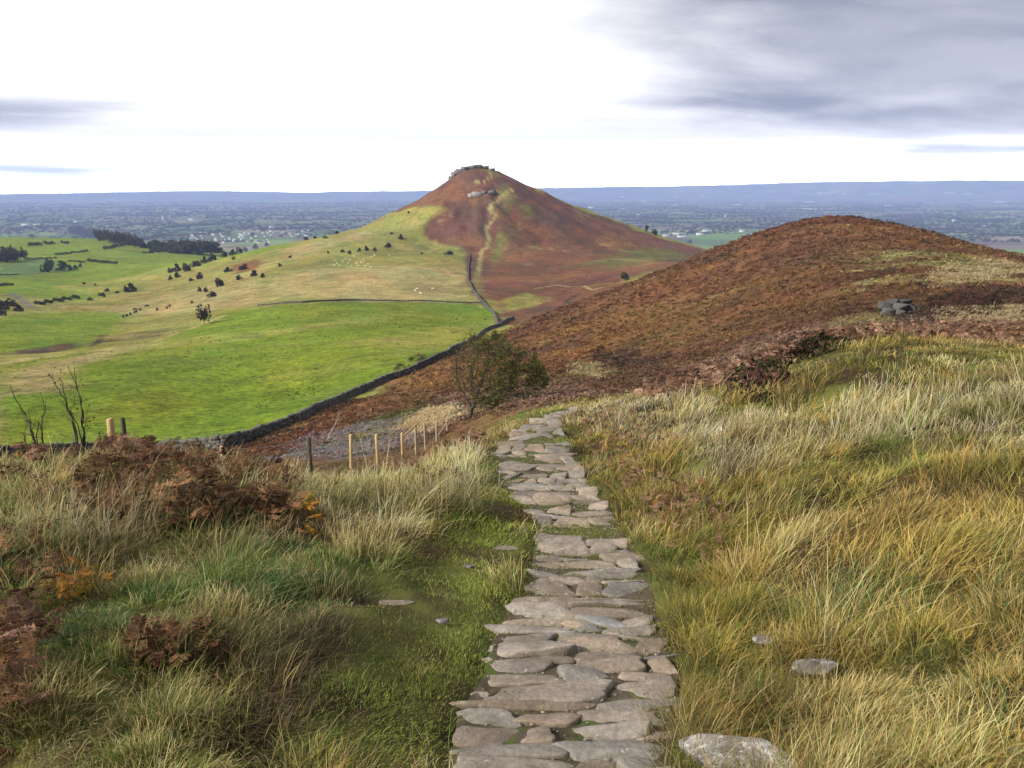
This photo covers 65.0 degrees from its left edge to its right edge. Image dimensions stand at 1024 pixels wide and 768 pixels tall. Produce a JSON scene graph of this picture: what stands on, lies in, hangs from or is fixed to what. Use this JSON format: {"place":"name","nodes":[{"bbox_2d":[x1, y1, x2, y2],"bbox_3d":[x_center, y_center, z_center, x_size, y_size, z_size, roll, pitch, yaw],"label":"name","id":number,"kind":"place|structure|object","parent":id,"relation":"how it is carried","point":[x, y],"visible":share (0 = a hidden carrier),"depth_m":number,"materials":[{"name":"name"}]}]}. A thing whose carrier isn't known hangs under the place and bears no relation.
{"place":"outdoors","nodes":[
{"label":"outdoors","id":0,"kind":"place"},
{"bbox_2d":[0,168,1023,767],"bbox_3d":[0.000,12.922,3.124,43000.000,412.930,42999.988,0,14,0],"label":"ground","id":1,"kind":"structure","parent":0,"point":[534,252],"depth_m":159.16,"materials":[{"name":"green plant"}]},
{"bbox_2d":[0,307,6,315],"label":"hawthorn bush","id":2,"kind":"object","parent":1,"relation":"on","point":[2,312],"visible":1,"depth_m":386.46,"materials":[{"name":"green plant"}]},
{"bbox_2d":[0,254,8,261],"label":"woodland tree","id":3,"kind":"object","parent":1,"relation":"on","point":[5,259],"visible":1,"depth_m":847.19,"materials":[{"name":"green plant"}]},
{"bbox_2d":[0,246,9,261],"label":"woodland tree","id":4,"kind":"object","parent":1,"relation":"on","point":[2,253],"visible":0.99,"depth_m":846.69,"materials":[{"name":"green plant"}]},
{"bbox_2d":[0,300,9,308],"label":"hawthorn bush","id":5,"kind":"object","parent":1,"relation":"on","point":[2,304],"visible":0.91,"depth_m":411.33,"materials":[{"name":"green plant"}]},
{"bbox_2d":[1,244,13,253],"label":"woodland tree","id":6,"kind":"object","parent":1,"relation":"on","point":[9,248],"visible":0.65,"depth_m":857.27,"materials":[{"name":"green plant"}]},
{"bbox_2d":[4,298,11,305],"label":"hawthorn bush","id":7,"kind":"object","parent":1,"relation":"on","point":[6,302],"visible":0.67,"depth_m":431.09,"materials":[{"name":"green plant"}]},
{"bbox_2d":[6,249,17,261],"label":"woodland tree","id":8,"kind":"object","parent":1,"relation":"on","point":[12,257],"visible":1,"depth_m":851.23,"materials":[{"name":"green plant"}]},
{"bbox_2d":[9,300,16,306],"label":"hawthorn bush","id":9,"kind":"object","parent":1,"relation":"on","point":[12,303],"visible":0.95,"depth_m":427.22,"materials":[{"name":"green plant"}]},
{"bbox_2d":[9,248,20,261],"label":"woodland tree","id":10,"kind":"object","parent":1,"relation":"on","point":[16,258],"visible":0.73,"depth_m":859.30,"materials":[{"name":"green plant"}]},
{"bbox_2d":[13,304,23,310],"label":"hawthorn bush","id":11,"kind":"object","parent":1,"relation":"on","point":[18,307],"visible":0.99,"depth_m":411.90,"materials":[{"name":"green plant"}]},
{"bbox_2d":[14,246,24,260],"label":"woodland tree","id":12,"kind":"object","parent":1,"relation":"on","point":[21,251],"visible":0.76,"depth_m":870.18,"materials":[{"name":"green plant"}]},
{"bbox_2d":[10,385,46,455],"bbox_3d":[-6.879,0.702,11.562,0.407,1.500,0.777,-6,15,-23],"label":"bare sapling","id":13,"kind":"object","parent":1,"relation":"on","point":[32,432],"visible":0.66,"depth_m":11.50,"materials":[{"name":"brown plant"}]},
{"bbox_2d":[39,258,53,271],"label":"tree","id":14,"kind":"object","parent":1,"relation":"on","point":[47,265],"visible":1,"depth_m":737.66,"materials":[{"name":"green plant"}]},
{"bbox_2d":[57,260,71,270],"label":"tree","id":15,"kind":"object","parent":1,"relation":"on","point":[62,264],"visible":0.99,"depth_m":754.30,"materials":[{"name":"green plant"}]},
{"bbox_2d":[68,226,73,234],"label":"woodland tree","id":16,"kind":"object","parent":1,"relation":"on","point":[70,230],"visible":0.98,"depth_m":3894.51,"materials":[{"name":"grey plant"}]},
{"bbox_2d":[48,364,102,457],"bbox_3d":[-6.473,0.609,11.999,0.694,1.834,0.505,0,14,0],"label":"bare sapling","id":17,"kind":"object","parent":1,"relation":"on","point":[83,440],"visible":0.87,"depth_m":11.92,"materials":[{"name":"brown plant"}]},
{"bbox_2d":[74,226,79,235],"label":"woodland tree","id":18,"kind":"object","parent":1,"relation":"on","point":[76,229],"visible":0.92,"depth_m":3789.72,"materials":[{"name":"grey plant"}]},
{"bbox_2d":[80,228,86,236],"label":"woodland tree","id":19,"kind":"object","parent":1,"relation":"on","point":[83,230],"visible":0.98,"depth_m":3684.03,"materials":[{"name":"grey plant"}]},
{"bbox_2d":[92,229,100,238],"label":"woodland tree","id":20,"kind":"object","parent":1,"relation":"on","point":[96,231],"visible":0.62,"depth_m":1257.76,"materials":[{"name":"green plant"}]},
{"bbox_2d":[96,233,103,240],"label":"woodland tree","id":21,"kind":"object","parent":1,"relation":"on","point":[98,236],"visible":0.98,"depth_m":1220.35,"materials":[{"name":"green plant"}]},
{"bbox_2d":[102,228,109,241],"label":"woodland tree","id":22,"kind":"object","parent":1,"relation":"on","point":[107,234],"visible":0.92,"depth_m":1210.69,"materials":[{"name":"green plant"}]},
{"bbox_2d":[110,231,117,241],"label":"woodland tree","id":23,"kind":"object","parent":1,"relation":"on","point":[113,235],"visible":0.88,"depth_m":1200.87,"materials":[{"name":"green plant"}]},
{"bbox_2d":[115,231,121,242],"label":"woodland tree","id":24,"kind":"object","parent":1,"relation":"on","point":[117,234],"visible":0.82,"depth_m":1193.75,"materials":[{"name":"green plant"}]},
{"bbox_2d":[119,232,126,241],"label":"woodland tree","id":25,"kind":"object","parent":1,"relation":"on","point":[121,236],"visible":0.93,"depth_m":1188.19,"materials":[{"name":"green plant"}]},
{"bbox_2d":[123,282,136,292],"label":"hawthorn bush","id":26,"kind":"object","parent":1,"relation":"on","point":[130,287],"visible":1,"depth_m":552.04,"materials":[{"name":"green plant"}]},
{"bbox_2d":[127,234,138,244],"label":"woodland tree","id":27,"kind":"object","parent":1,"relation":"on","point":[130,239],"visible":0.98,"depth_m":1149.78,"materials":[{"name":"green plant"}]},
{"bbox_2d":[136,239,144,246],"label":"woodland tree","id":28,"kind":"object","parent":1,"relation":"on","point":[140,243],"visible":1,"depth_m":1141.36,"materials":[{"name":"green plant"}]},
{"bbox_2d":[142,239,155,248],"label":"tree","id":29,"kind":"object","parent":1,"relation":"on","point":[149,244],"visible":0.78,"depth_m":1160.30,"materials":[{"name":"green plant"}]},
{"bbox_2d":[154,241,162,246],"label":"woodland tree","id":30,"kind":"object","parent":1,"relation":"on","point":[158,244],"visible":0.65,"depth_m":1170.56,"materials":[{"name":"green plant"}]},
{"bbox_2d":[155,246,168,251],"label":"woodland tree","id":31,"kind":"object","parent":1,"relation":"on","point":[163,250],"visible":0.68,"depth_m":1114.78,"materials":[{"name":"green plant"}]},
{"bbox_2d":[160,240,171,245],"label":"woodland tree","id":32,"kind":"object","parent":1,"relation":"on","point":[165,243],"visible":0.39,"depth_m":1171.08,"materials":[{"name":"green plant"}]},
{"bbox_2d":[165,243,174,249],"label":"tree","id":33,"kind":"object","parent":1,"relation":"on","point":[171,245],"visible":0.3,"depth_m":1115.19,"materials":[{"name":"green plant"}]},
{"bbox_2d":[168,245,178,253],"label":"woodland tree","id":34,"kind":"object","parent":1,"relation":"on","point":[174,251],"visible":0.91,"depth_m":1087.72,"materials":[{"name":"green plant"}]},
{"bbox_2d":[171,263,181,271],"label":"hawthorn bush","id":35,"kind":"object","parent":1,"relation":"on","point":[176,265],"visible":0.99,"depth_m":690.07,"materials":[{"name":"green plant"}]},
{"bbox_2d":[171,245,182,253],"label":"woodland tree","id":36,"kind":"object","parent":1,"relation":"on","point":[180,249],"visible":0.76,"depth_m":1097.18,"materials":[{"name":"green plant"}]},
{"bbox_2d":[181,246,190,253],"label":"tree","id":37,"kind":"object","parent":1,"relation":"on","point":[185,249],"visible":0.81,"depth_m":1117.22,"materials":[{"name":"green plant"}]},
{"bbox_2d":[182,263,190,271],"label":"hawthorn bush","id":38,"kind":"object","parent":1,"relation":"on","point":[185,266],"visible":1,"depth_m":670.51,"materials":[{"name":"green plant"}]},
{"bbox_2d":[181,243,193,252],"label":"woodland tree","id":39,"kind":"object","parent":1,"relation":"on","point":[191,246],"visible":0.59,"depth_m":1138.81,"materials":[{"name":"green plant"}]},
{"bbox_2d":[193,244,203,253],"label":"tree","id":40,"kind":"object","parent":1,"relation":"on","point":[197,248],"visible":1,"depth_m":1143.90,"materials":[{"name":"green plant"}]},
{"bbox_2d":[196,272,202,278],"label":"hawthorn bush","id":41,"kind":"object","parent":1,"relation":"on","point":[198,276],"visible":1,"depth_m":573.08,"materials":[{"name":"green plant"}]},
{"bbox_2d":[196,240,207,250],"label":"woodland tree","id":42,"kind":"object","parent":1,"relation":"on","point":[205,246],"visible":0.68,"depth_m":1157.42,"materials":[{"name":"green plant"}]},
{"bbox_2d":[195,304,211,323],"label":"woodland tree","id":43,"kind":"object","parent":1,"relation":"on","point":[203,314],"visible":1,"depth_m":317.93,"materials":[{"name":"green plant"}]},
{"bbox_2d":[200,256,207,262],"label":"hawthorn bush","id":44,"kind":"object","parent":1,"relation":"on","point":[204,260],"visible":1,"depth_m":723.61,"materials":[{"name":"green plant"}]},
{"bbox_2d":[206,291,216,297],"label":"hawthorn bush","id":45,"kind":"object","parent":1,"relation":"on","point":[213,294],"visible":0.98,"depth_m":448.81,"materials":[{"name":"green plant"}]},
{"bbox_2d":[211,245,217,252],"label":"tree","id":46,"kind":"object","parent":1,"relation":"on","point":[213,247],"visible":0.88,"depth_m":1181.78,"materials":[{"name":"green plant"}]},
{"bbox_2d":[214,278,223,286],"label":"hawthorn bush","id":47,"kind":"object","parent":1,"relation":"on","point":[217,281],"visible":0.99,"depth_m":489.54,"materials":[{"name":"green plant"}]},
{"bbox_2d":[221,251,227,256],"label":"hawthorn bush","id":48,"kind":"object","parent":1,"relation":"on","point":[224,254],"visible":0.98,"depth_m":753.76,"materials":[{"name":"green plant"}]},
{"bbox_2d":[236,247,242,253],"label":"hawthorn bush","id":49,"kind":"object","parent":1,"relation":"on","point":[240,250],"visible":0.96,"depth_m":760.32,"materials":[{"name":"green plant"}]},
{"bbox_2d":[0,305,485,440],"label":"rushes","id":50,"kind":"object","parent":1,"relation":"on","point":[238,366],"visible":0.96,"depth_m":177.14,"materials":[{"name":"green plant"}]},
{"bbox_2d":[238,264,247,269],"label":"hawthorn bush","id":51,"kind":"object","parent":1,"relation":"on","point":[244,266],"visible":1,"depth_m":585.61,"materials":[{"name":"green plant"}]},
{"bbox_2d":[250,270,256,276],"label":"hawthorn bush","id":52,"kind":"object","parent":1,"relation":"on","point":[253,273],"visible":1,"depth_m":511.87,"materials":[{"name":"green plant"}]},
{"bbox_2d":[0,316,514,458],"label":"dry stone wall","id":53,"kind":"structure","parent":1,"relation":"on","point":[237,437],"depth_m":88.78,"materials":[{"name":"grey stone"}]},
{"bbox_2d":[106,417,447,476],"bbox_3d":[-4.568,1.662,26.570,0.539,8.808,27.091,2,14,6],"label":"post and wire fence","id":54,"kind":"object","parent":1,"relation":"on","point":[110,425],"visible":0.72,"depth_m":23.62,"materials":[{"name":"brown wood"}]},
{"bbox_2d":[328,410,340,438],"bbox_3d":[-11.556,2.696,52.566,1.075,2.002,0.526,-6,15,-24],"label":"dead sapling","id":55,"kind":"object","parent":1,"relation":"on","point":[333,426],"visible":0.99,"depth_m":52.66,"materials":[{"name":"grey wood"}]},
{"bbox_2d":[274,416,407,459],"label":"scree","id":56,"kind":"structure","parent":1,"relation":"on","point":[341,442],"depth_m":49.39,"materials":[{"name":"grey stone"}]},
{"bbox_2d":[257,299,486,305],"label":"dry stone wall","id":57,"kind":"structure","parent":1,"relation":"on","point":[362,300],"depth_m":382.77,"materials":[{"name":"grey stone"}]},
{"bbox_2d":[379,600,414,604],"bbox_3d":[-0.671,1.293,4.694,0.211,0.051,0.081,0,14,0],"label":"boulder","id":58,"kind":"object","parent":1,"relation":"on","point":[402,602],"visible":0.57,"depth_m":4.68,"materials":[{"name":"stone"}]},
{"bbox_2d":[436,618,448,623],"bbox_3d":[-0.384,1.319,4.458,0.076,0.027,0.042,-4,14,-17],"label":"boulder","id":59,"kind":"object","parent":1,"relation":"on","point":[443,620],"visible":1,"depth_m":4.45,"materials":[{"name":"grey stone"}]},
{"bbox_2d":[463,564,474,567],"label":"boulder","id":60,"kind":"object","parent":1,"relation":"on","point":[469,565],"visible":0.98,"depth_m":5.50,"materials":[{"name":"grey stone"}]},
{"bbox_2d":[448,164,499,179],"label":"summit crag","id":61,"kind":"structure","parent":1,"relation":"on","point":[455,172],"depth_m":808.26,"materials":[{"name":"grey stone"}]},
{"bbox_2d":[470,692,488,697],"bbox_3d":[-0.154,1.459,3.733,0.094,0.032,0.065,3,14,11],"label":"boulder","id":62,"kind":"object","parent":1,"relation":"on","point":[483,695],"visible":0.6,"depth_m":3.74,"materials":[{"name":"stone"}]},
{"bbox_2d":[467,190,495,197],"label":"cliff","id":63,"kind":"structure","parent":1,"relation":"on","point":[476,194],"depth_m":767.51,"materials":[{"name":"grey stone"}]},
{"bbox_2d":[468,279,498,323],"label":"dry stone wall","id":64,"kind":"structure","parent":1,"relation":"on","point":[485,303],"depth_m":383.37,"materials":[{"name":"grey stone"}]},
{"bbox_2d":[447,328,551,420],"bbox_3d":[-0.564,-0.329,39.141,5.124,4.740,4.225,0,14,0],"label":"hawthorn tree","id":65,"kind":"object","parent":1,"relation":"on","point":[493,398],"visible":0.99,"depth_m":38.67,"materials":[{"name":"green plant"}]},
{"bbox_2d":[493,545,517,549],"bbox_3d":[-0.020,1.288,6.226,0.271,0.058,0.099,1,14,6],"label":"boulder","id":66,"kind":"object","parent":1,"relation":"on","point":[505,547],"visible":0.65,"depth_m":6.21,"materials":[{"name":"stone"}]},
{"bbox_2d":[0,328,1023,767],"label":"moor grass","id":67,"kind":"structure","parent":1,"relation":"on","point":[200,578],"depth_m":4.61,"materials":[{"name":"green plant"}]},
{"bbox_2d":[0,316,1023,764],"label":"bracken","id":68,"kind":"object","parent":1,"relation":"on","point":[18,614],"visible":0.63,"depth_m":6.36,"materials":[{"name":"brown plant"}]},
{"bbox_2d":[0,200,1023,242],"bbox_3d":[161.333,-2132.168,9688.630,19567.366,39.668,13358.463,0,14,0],"label":"distant woodland","id":69,"kind":"object","parent":1,"relation":"on","point":[646,217],"visible":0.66,"depth_m":6263.22,"materials":[{"name":"blue plant"}]},
{"bbox_2d":[238,274,1008,446],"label":"heather","id":70,"kind":"object","parent":1,"relation":"on","point":[760,371],"visible":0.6,"depth_m":46.88,"materials":[{"name":"brown plant"}]},
{"bbox_2d":[620,271,628,279],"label":"field tree","id":71,"kind":"object","parent":1,"relation":"on","point":[624,276],"visible":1,"depth_m":435.10,"materials":[{"name":"green plant"}]},
{"bbox_2d":[232,215,1023,458],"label":"hill bracken","id":72,"kind":"object","parent":1,"relation":"on","point":[550,395],"visible":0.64,"depth_m":93.46,"materials":[{"name":"brown plant"}]},
{"bbox_2d":[388,258,1023,433],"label":"pale grass","id":73,"kind":"structure","parent":1,"relation":"on","point":[434,411],"depth_m":53.31,"materials":[{"name":"beige plant"}]},
{"bbox_2d":[678,733,796,767],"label":"boulder","id":74,"kind":"object","parent":1,"relation":"on","point":[690,740],"visible":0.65,"depth_m":3.00,"materials":[{"name":"grey stone"}]},
{"bbox_2d":[752,634,773,645],"bbox_3d":[1.259,1.287,4.034,0.109,0.036,0.068,4,14,17],"label":"boulder","id":75,"kind":"object","parent":1,"relation":"on","point":[759,637],"visible":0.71,"depth_m":4.02,"materials":[{"name":"grey stone"}]},
{"bbox_2d":[792,658,839,677],"bbox_3d":[1.381,1.297,3.647,0.213,0.075,0.114,3,14,11],"label":"boulder","id":76,"kind":"object","parent":1,"relation":"on","point":[817,662],"visible":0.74,"depth_m":3.63,"materials":[{"name":"grey stone"}]},
{"bbox_2d":[877,298,919,314],"bbox_3d":[27.758,-5.147,57.489,3.043,1.805,2.232,3,14,14],"label":"rock outcrop","id":77,"kind":"object","parent":1,"relation":"on","point":[891,305],"visible":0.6,"depth_m":57.31,"materials":[{"name":"grey stone"}]},
{"bbox_2d":[0,0,1023,193],"label":"sky","id":78,"kind":"structure","parent":0,"point":[297,96],"materials":[{"name":"white"}]},
{"bbox_2d":[448,407,683,767],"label":"path","id":79,"kind":"structure","parent":0,"point":[584,698],"depth_m":4.20,"materials":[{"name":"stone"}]},
{"bbox_2d":[482,657,493,662],"bbox_3d":[-0.124,1.425,4.139,0.067,0.027,0.060,-6,15,-22],"label":"boulder","id":80,"kind":"object","parent":79,"relation":"on","point":[487,660],"visible":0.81,"depth_m":4.13,"materials":[{"name":"stone"}]}
]}

